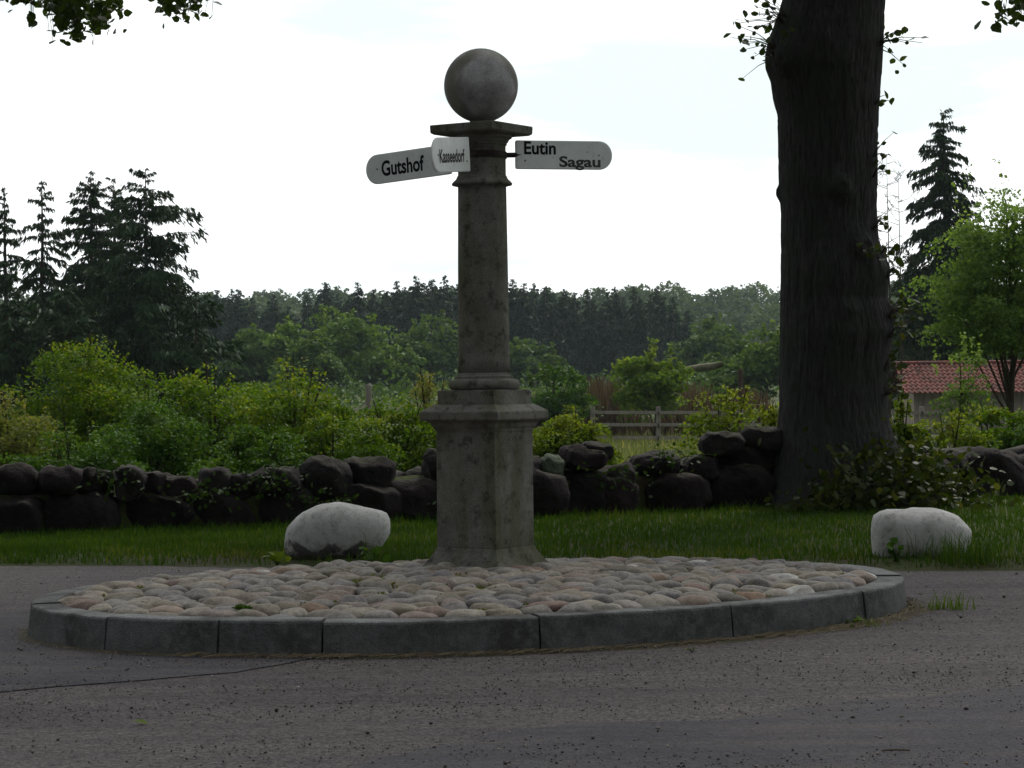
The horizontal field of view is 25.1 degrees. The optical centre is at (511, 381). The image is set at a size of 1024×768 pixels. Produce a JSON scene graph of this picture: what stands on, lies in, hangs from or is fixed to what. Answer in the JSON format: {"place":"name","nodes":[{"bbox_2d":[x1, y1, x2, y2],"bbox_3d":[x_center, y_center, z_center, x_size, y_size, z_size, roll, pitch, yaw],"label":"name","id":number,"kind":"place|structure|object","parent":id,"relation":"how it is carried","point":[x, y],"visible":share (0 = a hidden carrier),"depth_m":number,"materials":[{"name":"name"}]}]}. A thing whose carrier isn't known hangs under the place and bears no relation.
{"place":"outdoors","nodes":[
{"label":"outdoors","id":0,"kind":"place"},
{"bbox_2d":[0,566,1023,767],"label":"road","id":1,"kind":"structure","parent":0,"point":[126,729],"depth_m":9.48,"materials":[{"name":"asphalt"}]},
{"bbox_2d":[0,611,309,691],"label":"road patch","id":2,"kind":"object","parent":1,"relation":"on","point":[29,655],"visible":0.45,"depth_m":10.45,"materials":[{"name":"asphalt"}]},
{"bbox_2d":[358,532,435,562],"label":"grass tuft","id":3,"kind":"object","parent":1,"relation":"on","point":[393,555],"visible":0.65,"depth_m":15.68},
{"bbox_2d":[28,556,906,655],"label":"traffic island","id":4,"kind":"structure","parent":1,"relation":"on","point":[361,606],"depth_m":11.37,"materials":[{"name":"stone"}]},
{"bbox_2d":[366,48,611,568],"bbox_3d":[-0.250,-0.391,13.527,1.332,3.088,1.060,-1,0,-39],"label":"signpost","id":5,"kind":"object","parent":4,"relation":"on","point":[484,417],"visible":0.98,"depth_m":13.27,"materials":[{"name":"stone"}]},
{"bbox_2d":[18,598,931,658],"bbox_3d":[-0.157,1.266,12.508,5.088,0.009,3.569,-1,0,-22],"label":"dirt strip","id":6,"kind":"object","parent":1,"relation":"on","point":[722,641],"visible":0.47,"depth_m":10.94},
{"bbox_2d":[1,569,1017,767],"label":"road crumbs","id":7,"kind":"object","parent":1,"relation":"on","point":[556,762],"visible":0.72,"depth_m":8.94,"materials":[{"name":"stone"}]},
{"bbox_2d":[0,643,1023,767],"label":"road chippings","id":8,"kind":"object","parent":1,"relation":"on","point":[505,693],"visible":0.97,"depth_m":9.16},
{"bbox_2d":[2,571,1023,767],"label":"road grit","id":9,"kind":"object","parent":1,"relation":"on","point":[304,745],"visible":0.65,"depth_m":9.77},
{"bbox_2d":[171,597,931,658],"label":"straw litter","id":10,"kind":"object","parent":1,"relation":"on","point":[835,626],"visible":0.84,"depth_m":10.86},
{"bbox_2d":[350,686,1023,767],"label":"road patch","id":11,"kind":"object","parent":1,"relation":"on","point":[721,741],"visible":1,"depth_m":8.05,"materials":[{"name":"asphalt"}]},
{"bbox_2d":[0,341,1023,570],"bbox_3d":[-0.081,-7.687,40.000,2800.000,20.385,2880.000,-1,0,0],"label":"ground","id":12,"kind":"structure","parent":0,"point":[900,564],"depth_m":16.46,"materials":[{"name":"plant"}]},
{"bbox_2d":[0,186,32,394],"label":"spruce tree","id":13,"kind":"object","parent":12,"relation":"on","point":[5,264],"visible":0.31,"depth_m":95.85,"materials":[{"name":"green plant"}]},
{"bbox_2d":[0,388,70,465],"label":"shrub","id":14,"kind":"object","parent":12,"relation":"on","point":[9,442],"visible":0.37,"depth_m":27.27,"materials":[{"name":"green plant"}]},
{"bbox_2d":[0,285,82,444],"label":"spruce tree","id":15,"kind":"object","parent":12,"relation":"on","point":[20,338],"visible":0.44,"depth_m":88.56,"materials":[{"name":"green plant"}]},
{"bbox_2d":[3,180,91,380],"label":"spruce tree","id":16,"kind":"object","parent":12,"relation":"on","point":[43,268],"visible":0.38,"depth_m":93.76,"materials":[{"name":"green plant"}]},
{"bbox_2d":[6,283,136,449],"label":"broadleaf tree","id":17,"kind":"object","parent":12,"relation":"on","point":[79,326],"visible":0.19,"depth_m":87.67,"materials":[{"name":"green plant"}]},
{"bbox_2d":[0,416,151,471],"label":"shrub","id":18,"kind":"object","parent":12,"relation":"on","point":[92,456],"visible":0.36,"depth_m":25.81,"materials":[{"name":"green plant"}]},
{"bbox_2d":[32,170,141,378],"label":"spruce tree","id":19,"kind":"object","parent":12,"relation":"on","point":[88,288],"visible":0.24,"depth_m":96.60,"materials":[{"name":"green plant"}]},
{"bbox_2d":[0,329,176,460],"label":"shrub","id":20,"kind":"object","parent":12,"relation":"on","point":[101,395],"visible":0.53,"depth_m":32.72,"materials":[{"name":"green plant"}]},
{"bbox_2d":[0,0,221,45],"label":"roadside tree","id":21,"kind":"object","parent":12,"relation":"on","point":[71,14],"visible":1,"depth_m":18.40,"materials":[{"name":"green plant"}]},
{"bbox_2d":[81,177,174,381],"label":"spruce tree","id":22,"kind":"object","parent":12,"relation":"on","point":[116,193],"visible":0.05,"depth_m":99.86,"materials":[{"name":"green plant"}]},
{"bbox_2d":[72,167,237,422],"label":"spruce tree","id":23,"kind":"object","parent":12,"relation":"on","point":[155,287],"visible":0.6,"depth_m":91.38,"materials":[{"name":"green plant"}]},
{"bbox_2d":[87,386,226,475],"bbox_3d":[-4.429,0.896,28.497,1.931,1.737,1.775,-1,0,0],"label":"shrub","id":24,"kind":"object","parent":12,"relation":"on","point":[150,448],"visible":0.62,"depth_m":28.26,"materials":[{"name":"green plant"}]},
{"bbox_2d":[139,290,254,437],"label":"spruce tree","id":25,"kind":"object","parent":12,"relation":"on","point":[196,360],"visible":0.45,"depth_m":89.62,"materials":[{"name":"green plant"}]},
{"bbox_2d":[132,354,283,471],"bbox_3d":[-4.125,0.732,31.459,2.422,2.221,2.325,-1,0,0],"label":"shrub","id":26,"kind":"object","parent":12,"relation":"on","point":[186,384],"visible":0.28,"depth_m":31.23,"materials":[{"name":"green plant"}]},
{"bbox_2d":[201,290,229,365],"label":"spruce","id":27,"kind":"object","parent":12,"relation":"on","point":[217,331],"visible":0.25,"depth_m":290.08,"materials":[{"name":"green plant"}]},
{"bbox_2d":[213,289,252,364],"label":"spruce","id":28,"kind":"object","parent":12,"relation":"on","point":[235,320],"visible":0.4,"depth_m":285.02,"materials":[{"name":"green plant"}]},
{"bbox_2d":[210,323,282,400],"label":"broadleaf tree","id":29,"kind":"object","parent":12,"relation":"on","point":[255,374],"visible":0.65,"depth_m":198.55,"materials":[{"name":"green plant"}]},
{"bbox_2d":[186,424,312,478],"bbox_3d":[-2.914,1.033,25.839,1.637,1.117,1.490,-1,0,39],"label":"shrub","id":30,"kind":"object","parent":12,"relation":"on","point":[242,453],"visible":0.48,"depth_m":25.75,"materials":[{"name":"green plant"}]},
{"bbox_2d":[262,294,281,386],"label":"spruce","id":31,"kind":"object","parent":12,"relation":"on","point":[273,317],"visible":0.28,"depth_m":295.87,"materials":[{"name":"green plant"}]},
{"bbox_2d":[248,315,324,392],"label":"broadleaf tree","id":32,"kind":"object","parent":12,"relation":"on","point":[285,334],"visible":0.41,"depth_m":198.86,"materials":[{"name":"green plant"}]},
{"bbox_2d":[212,352,372,470],"bbox_3d":[-2.795,0.689,29.462,2.104,2.142,1.883,-1,0,0],"label":"shrub","id":33,"kind":"object","parent":12,"relation":"on","point":[301,409],"visible":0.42,"depth_m":29.33,"materials":[{"name":"green plant"}]},
{"bbox_2d":[267,330,351,394],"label":"broadleaf tree","id":34,"kind":"object","parent":12,"relation":"on","point":[328,359],"visible":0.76,"depth_m":188.95,"materials":[{"name":"green plant"}]},
{"bbox_2d":[307,282,347,392],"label":"spruce","id":35,"kind":"object","parent":12,"relation":"on","point":[326,297],"visible":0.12,"depth_m":294.65,"materials":[{"name":"green plant"}]},
{"bbox_2d":[284,502,389,559],"bbox_3d":[-1.246,1.087,16.449,0.757,0.451,0.502,-1,0,0],"label":"boulder","id":36,"kind":"object","parent":12,"relation":"on","point":[336,528],"visible":0.78,"depth_m":16.24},
{"bbox_2d":[277,304,398,394],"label":"broadleaf tree","id":37,"kind":"object","parent":12,"relation":"on","point":[340,330],"visible":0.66,"depth_m":208.93,"materials":[{"name":"green plant"}]},
{"bbox_2d":[278,410,406,467],"bbox_3d":[-2.013,0.977,26.946,1.424,1.291,1.494,-1,0,38],"label":"shrub","id":38,"kind":"object","parent":12,"relation":"on","point":[374,447],"visible":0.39,"depth_m":26.96,"materials":[{"name":"green plant"}]},
{"bbox_2d":[335,282,373,388],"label":"spruce","id":39,"kind":"object","parent":12,"relation":"on","point":[358,300],"visible":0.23,"depth_m":276.86,"materials":[{"name":"green plant"}]},
{"bbox_2d":[373,291,400,381],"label":"spruce","id":40,"kind":"object","parent":12,"relation":"on","point":[383,311],"visible":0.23,"depth_m":293.23,"materials":[{"name":"green plant"}]},
{"bbox_2d":[339,392,436,471],"bbox_3d":[-1.422,0.888,27.954,1.626,1.526,1.571,-1,0,-33],"label":"shrub","id":41,"kind":"object","parent":12,"relation":"on","point":[415,440],"visible":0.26,"depth_m":27.87,"materials":[{"name":"green plant"}]},
{"bbox_2d":[354,341,429,396],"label":"broadleaf tree","id":42,"kind":"object","parent":12,"relation":"on","point":[401,363],"visible":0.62,"depth_m":213.84,"materials":[{"name":"green plant"}]},
{"bbox_2d":[385,280,402,382],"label":"spruce","id":43,"kind":"object","parent":12,"relation":"on","point":[390,321],"visible":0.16,"depth_m":290.10,"materials":[{"name":"green plant"}]},
{"bbox_2d":[388,287,429,387],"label":"spruce","id":44,"kind":"object","parent":12,"relation":"on","point":[397,319],"visible":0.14,"depth_m":283.32,"materials":[{"name":"green plant"}]},
{"bbox_2d":[389,276,441,385],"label":"spruce","id":45,"kind":"object","parent":12,"relation":"on","point":[416,310],"visible":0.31,"depth_m":277.67,"materials":[{"name":"green plant"}]},
{"bbox_2d":[399,368,447,460],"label":"shrub","id":46,"kind":"object","parent":12,"relation":"on","point":[428,392],"visible":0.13,"depth_m":33.96,"materials":[{"name":"green plant"}]},
{"bbox_2d":[392,309,457,385],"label":"broadleaf tree","id":47,"kind":"object","parent":12,"relation":"on","point":[445,360],"visible":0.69,"depth_m":223.55,"materials":[{"name":"green plant"}]},
{"bbox_2d":[430,275,457,389],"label":"spruce","id":48,"kind":"object","parent":12,"relation":"on","point":[448,297],"visible":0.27,"depth_m":280.50,"materials":[{"name":"green plant"}]},
{"bbox_2d":[201,290,695,392],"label":"wood interior","id":49,"kind":"object","parent":12,"relation":"on","point":[262,320],"visible":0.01,"depth_m":318.60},
{"bbox_2d":[0,280,1019,354],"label":"hill wood","id":50,"kind":"object","parent":12,"relation":"on","point":[744,311],"visible":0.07,"depth_m":569.33,"materials":[{"name":"green plant"}]},
{"bbox_2d":[0,427,1023,534],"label":"boulder wall","id":51,"kind":"structure","parent":12,"relation":"on","point":[32,497],"depth_m":20.15,"materials":[{"name":"stone"}]},
{"bbox_2d":[75,445,144,503],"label":"wall weed","id":52,"kind":"object","parent":51,"relation":"attached to","point":[112,480],"depth_m":19.11,"materials":[{"name":"green plant"}]},
{"bbox_2d":[149,472,240,516],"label":"wall weed","id":53,"kind":"object","parent":51,"relation":"attached to","point":[202,494],"depth_m":19.35,"materials":[{"name":"green plant"}]},
{"bbox_2d":[213,452,321,499],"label":"wall weed","id":54,"kind":"object","parent":51,"relation":"attached to","point":[274,476],"depth_m":19.53,"materials":[{"name":"green plant"}]},
{"bbox_2d":[285,483,358,517],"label":"wall weed","id":55,"kind":"object","parent":51,"relation":"attached to","point":[305,501],"depth_m":19.70,"materials":[{"name":"green plant"}]},
{"bbox_2d":[577,453,652,503],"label":"wall weed","id":56,"kind":"object","parent":51,"relation":"attached to","point":[619,481],"depth_m":20.78,"materials":[{"name":"green plant"}]},
{"bbox_2d":[635,441,716,484],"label":"wall weed","id":57,"kind":"object","parent":51,"relation":"attached to","point":[680,452],"depth_m":21.06,"materials":[{"name":"green plant"}]},
{"bbox_2d":[0,494,1023,554],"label":"verge grass","id":58,"kind":"structure","parent":12,"relation":"on","point":[161,537],"depth_m":18.37,"materials":[{"name":"plant"}]},
{"bbox_2d":[0,543,1023,569],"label":"verge edge grass","id":59,"kind":"structure","parent":12,"relation":"on","point":[21,552],"depth_m":16.32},
{"bbox_2d":[1,491,1023,535],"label":"wall foot grass","id":60,"kind":"structure","parent":12,"relation":"on","point":[575,512],"depth_m":20.01,"materials":[{"name":"green plant"}]},
{"bbox_2d":[508,279,540,355],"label":"spruce","id":61,"kind":"object","parent":12,"relation":"on","point":[512,295],"visible":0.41,"depth_m":283.93,"materials":[{"name":"green plant"}]},
{"bbox_2d":[509,283,546,386],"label":"spruce","id":62,"kind":"object","parent":12,"relation":"on","point":[527,330],"visible":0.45,"depth_m":283.04,"materials":[{"name":"green plant"}]},
{"bbox_2d":[509,336,568,390],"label":"broadleaf tree","id":63,"kind":"object","parent":12,"relation":"on","point":[519,353],"visible":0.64,"depth_m":228.79,"materials":[{"name":"green plant"}]},
{"bbox_2d":[530,286,568,386],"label":"spruce","id":64,"kind":"object","parent":12,"relation":"on","point":[544,310],"visible":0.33,"depth_m":288.14,"materials":[{"name":"green plant"}]},
{"bbox_2d":[539,295,570,369],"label":"spruce","id":65,"kind":"object","parent":12,"relation":"on","point":[554,338],"visible":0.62,"depth_m":278.40,"materials":[{"name":"green plant"}]},
{"bbox_2d":[541,289,581,370],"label":"spruce","id":66,"kind":"object","parent":12,"relation":"on","point":[567,330],"visible":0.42,"depth_m":285.95,"materials":[{"name":"green plant"}]},
{"bbox_2d":[524,361,603,427],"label":"shrub","id":67,"kind":"object","parent":12,"relation":"on","point":[557,401],"visible":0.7,"depth_m":94.78,"materials":[{"name":"green plant"}]},
{"bbox_2d":[153,357,992,422],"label":"undergrowth","id":68,"kind":"object","parent":12,"relation":"on","point":[351,391],"visible":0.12,"depth_m":184.71,"materials":[{"name":"green plant"}]},
{"bbox_2d":[532,405,624,468],"bbox_3d":[0.684,0.879,26.556,1.241,1.240,1.086,-1,0,0],"label":"shrub","id":69,"kind":"object","parent":12,"relation":"on","point":[557,435],"visible":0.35,"depth_m":26.43,"materials":[{"name":"green plant"}]},
{"bbox_2d":[573,290,602,379],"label":"spruce","id":70,"kind":"object","parent":12,"relation":"on","point":[587,346],"visible":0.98,"depth_m":280.29,"materials":[{"name":"green plant"}]},
{"bbox_2d":[572,300,615,383],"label":"spruce","id":71,"kind":"object","parent":12,"relation":"on","point":[600,325],"visible":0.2,"depth_m":286.94,"materials":[{"name":"green plant"}]},
{"bbox_2d":[592,292,622,384],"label":"spruce","id":72,"kind":"object","parent":12,"relation":"on","point":[608,346],"visible":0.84,"depth_m":284.28,"materials":[{"name":"green plant"}]},
{"bbox_2d":[567,375,653,435],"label":"brushwood","id":73,"kind":"object","parent":12,"relation":"on","point":[601,392],"visible":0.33,"depth_m":97.04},
{"bbox_2d":[599,287,633,379],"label":"spruce","id":74,"kind":"object","parent":12,"relation":"on","point":[619,318],"visible":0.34,"depth_m":288.47,"materials":[{"name":"green plant"}]},
{"bbox_2d":[619,286,648,375],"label":"spruce","id":75,"kind":"object","parent":12,"relation":"on","point":[633,298],"visible":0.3,"depth_m":289.26,"materials":[{"name":"green plant"}]},
{"bbox_2d":[614,297,659,374],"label":"spruce","id":76,"kind":"object","parent":12,"relation":"on","point":[640,329],"visible":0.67,"depth_m":278.90,"materials":[{"name":"green plant"}]},
{"bbox_2d":[635,293,666,374],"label":"spruce","id":77,"kind":"object","parent":12,"relation":"on","point":[651,311],"visible":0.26,"depth_m":286.21,"materials":[{"name":"green plant"}]},
{"bbox_2d":[606,337,696,439],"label":"young tree","id":78,"kind":"object","parent":12,"relation":"on","point":[647,388],"visible":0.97,"depth_m":91.61,"materials":[{"name":"green plant"}]},
{"bbox_2d":[648,287,677,356],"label":"spruce","id":79,"kind":"object","parent":12,"relation":"on","point":[663,307],"visible":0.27,"depth_m":296.59,"materials":[{"name":"green plant"}]},
{"bbox_2d":[661,297,684,368],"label":"spruce","id":80,"kind":"object","parent":12,"relation":"on","point":[672,331],"visible":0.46,"depth_m":282.26,"materials":[{"name":"green plant"}]},
{"bbox_2d":[639,381,745,435],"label":"brushwood","id":81,"kind":"object","parent":12,"relation":"on","point":[690,394],"visible":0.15,"depth_m":97.24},
{"bbox_2d":[663,312,744,374],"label":"broadleaf tree","id":82,"kind":"object","parent":12,"relation":"on","point":[700,345],"visible":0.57,"depth_m":248.28,"materials":[{"name":"green plant"}]},
{"bbox_2d":[664,382,769,457],"bbox_3d":[2.719,0.803,29.543,1.348,1.602,1.248,-1,0,21],"label":"shrub","id":83,"kind":"object","parent":12,"relation":"on","point":[726,406],"visible":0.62,"depth_m":29.45,"materials":[{"name":"green plant"}]},
{"bbox_2d":[692,360,777,400],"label":"broadleaf tree","id":84,"kind":"object","parent":12,"relation":"on","point":[715,379],"visible":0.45,"depth_m":149.07,"materials":[{"name":"green plant"}]},
{"bbox_2d":[697,334,773,388],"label":"broadleaf tree","id":85,"kind":"object","parent":12,"relation":"on","point":[737,346],"visible":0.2,"depth_m":189.98,"materials":[{"name":"green plant"}]},
{"bbox_2d":[717,387,777,432],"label":"brushwood","id":86,"kind":"object","parent":12,"relation":"on","point":[758,398],"visible":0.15,"depth_m":98.29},
{"bbox_2d":[728,319,779,406],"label":"broadleaf tree","id":87,"kind":"object","parent":12,"relation":"on","point":[759,365],"visible":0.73,"depth_m":148.99,"materials":[{"name":"green plant"}]},
{"bbox_2d":[760,402,778,427],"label":"shrub","id":88,"kind":"object","parent":12,"relation":"on","point":[769,416],"visible":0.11,"depth_m":27.49,"materials":[{"name":"green plant"}]},
{"bbox_2d":[590,407,1022,443],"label":"rail fence","id":89,"kind":"object","parent":12,"relation":"on","point":[658,412],"visible":0.23,"depth_m":87.88,"materials":[{"name":"brown wood"}]},
{"bbox_2d":[723,0,1019,515],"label":"lime tree","id":90,"kind":"object","parent":12,"relation":"on","point":[823,62],"visible":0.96,"depth_m":21.54,"materials":[{"name":"brown plant"}]},
{"bbox_2d":[877,156,934,414],"bbox_3d":[9.472,-1.734,58.196,2.164,7.951,2.178,-1,0,-28],"label":"bare tree","id":91,"kind":"object","parent":12,"relation":"on","point":[890,368],"visible":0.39,"depth_m":57.98,"materials":[{"name":"green plant"}]},
{"bbox_2d":[890,395,933,447],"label":"shrub","id":92,"kind":"object","parent":12,"relation":"on","point":[907,435],"visible":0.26,"depth_m":27.43,"materials":[{"name":"green plant"}]},
{"bbox_2d":[888,249,938,423],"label":"spruce tree","id":93,"kind":"object","parent":12,"relation":"on","point":[908,351],"visible":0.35,"depth_m":111.63,"materials":[{"name":"green plant"}]},
{"bbox_2d":[878,176,953,422],"bbox_3d":[10.050,-1.659,60.108,2.665,7.857,2.826,-1,0,26],"label":"bare tree","id":94,"kind":"object","parent":12,"relation":"on","point":[901,360],"visible":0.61,"depth_m":59.99,"materials":[{"name":"green plant"}]},
{"bbox_2d":[871,507,971,557],"bbox_3d":[2.841,1.077,16.006,0.689,0.404,0.498,-1,0,0],"label":"boulder","id":95,"kind":"object","parent":12,"relation":"on","point":[917,522],"visible":0.61,"depth_m":15.80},
{"bbox_2d":[888,108,993,416],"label":"spruce tree","id":96,"kind":"object","parent":12,"relation":"on","point":[942,177],"visible":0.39,"depth_m":111.53,"materials":[{"name":"green plant"}]},
{"bbox_2d":[888,360,1023,433],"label":"shed","id":97,"kind":"structure","parent":12,"relation":"on","point":[924,392],"depth_m":100.37,"materials":[{"name":"red tile"}]},
{"bbox_2d":[912,407,1002,448],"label":"shrub","id":98,"kind":"object","parent":12,"relation":"on","point":[969,438],"visible":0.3,"depth_m":26.52,"materials":[{"name":"green plant"}]},
{"bbox_2d":[898,251,1017,420],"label":"spruce tree","id":99,"kind":"object","parent":12,"relation":"on","point":[950,350],"visible":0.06,"depth_m":110.04,"materials":[{"name":"green plant"}]},
{"bbox_2d":[898,158,1023,429],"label":"broadleaf tree","id":100,"kind":"object","parent":12,"relation":"on","point":[989,258],"visible":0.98,"depth_m":45.64,"materials":[{"name":"green plant"}]},
{"bbox_2d":[927,332,995,425],"bbox_3d":[8.499,0.471,43.036,1.292,2.810,1.290,-1,0,35],"label":"sapling","id":101,"kind":"object","parent":12,"relation":"on","point":[965,398],"visible":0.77,"depth_m":42.92,"materials":[{"name":"green plant"}]},
{"bbox_2d":[921,524,1023,567],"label":"grass tuft","id":102,"kind":"object","parent":12,"relation":"on","point":[967,553],"visible":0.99,"depth_m":15.27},
{"bbox_2d":[932,398,1023,447],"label":"shrub","id":103,"kind":"object","parent":12,"relation":"on","point":[994,415],"visible":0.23,"depth_m":28.41,"materials":[{"name":"green plant"}]},
{"bbox_2d":[974,0,1023,32],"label":"roadside tree","id":104,"kind":"object","parent":12,"relation":"on","point":[1013,13],"visible":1,"depth_m":15.27,"materials":[{"name":"green plant"}]},
{"bbox_2d":[989,410,1023,449],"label":"shrub","id":105,"kind":"object","parent":12,"relation":"on","point":[1009,438],"visible":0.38,"depth_m":26.91,"materials":[{"name":"green plant"}]},
{"bbox_2d":[0,0,1023,304],"label":"sky","id":106,"kind":"structure","parent":0,"point":[265,119],"materials":[{"name":"white"}]},
{"bbox_2d":[533,429,731,462],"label":"meadow grass","id":107,"kind":"structure","parent":0,"point":[643,443],"depth_m":82.04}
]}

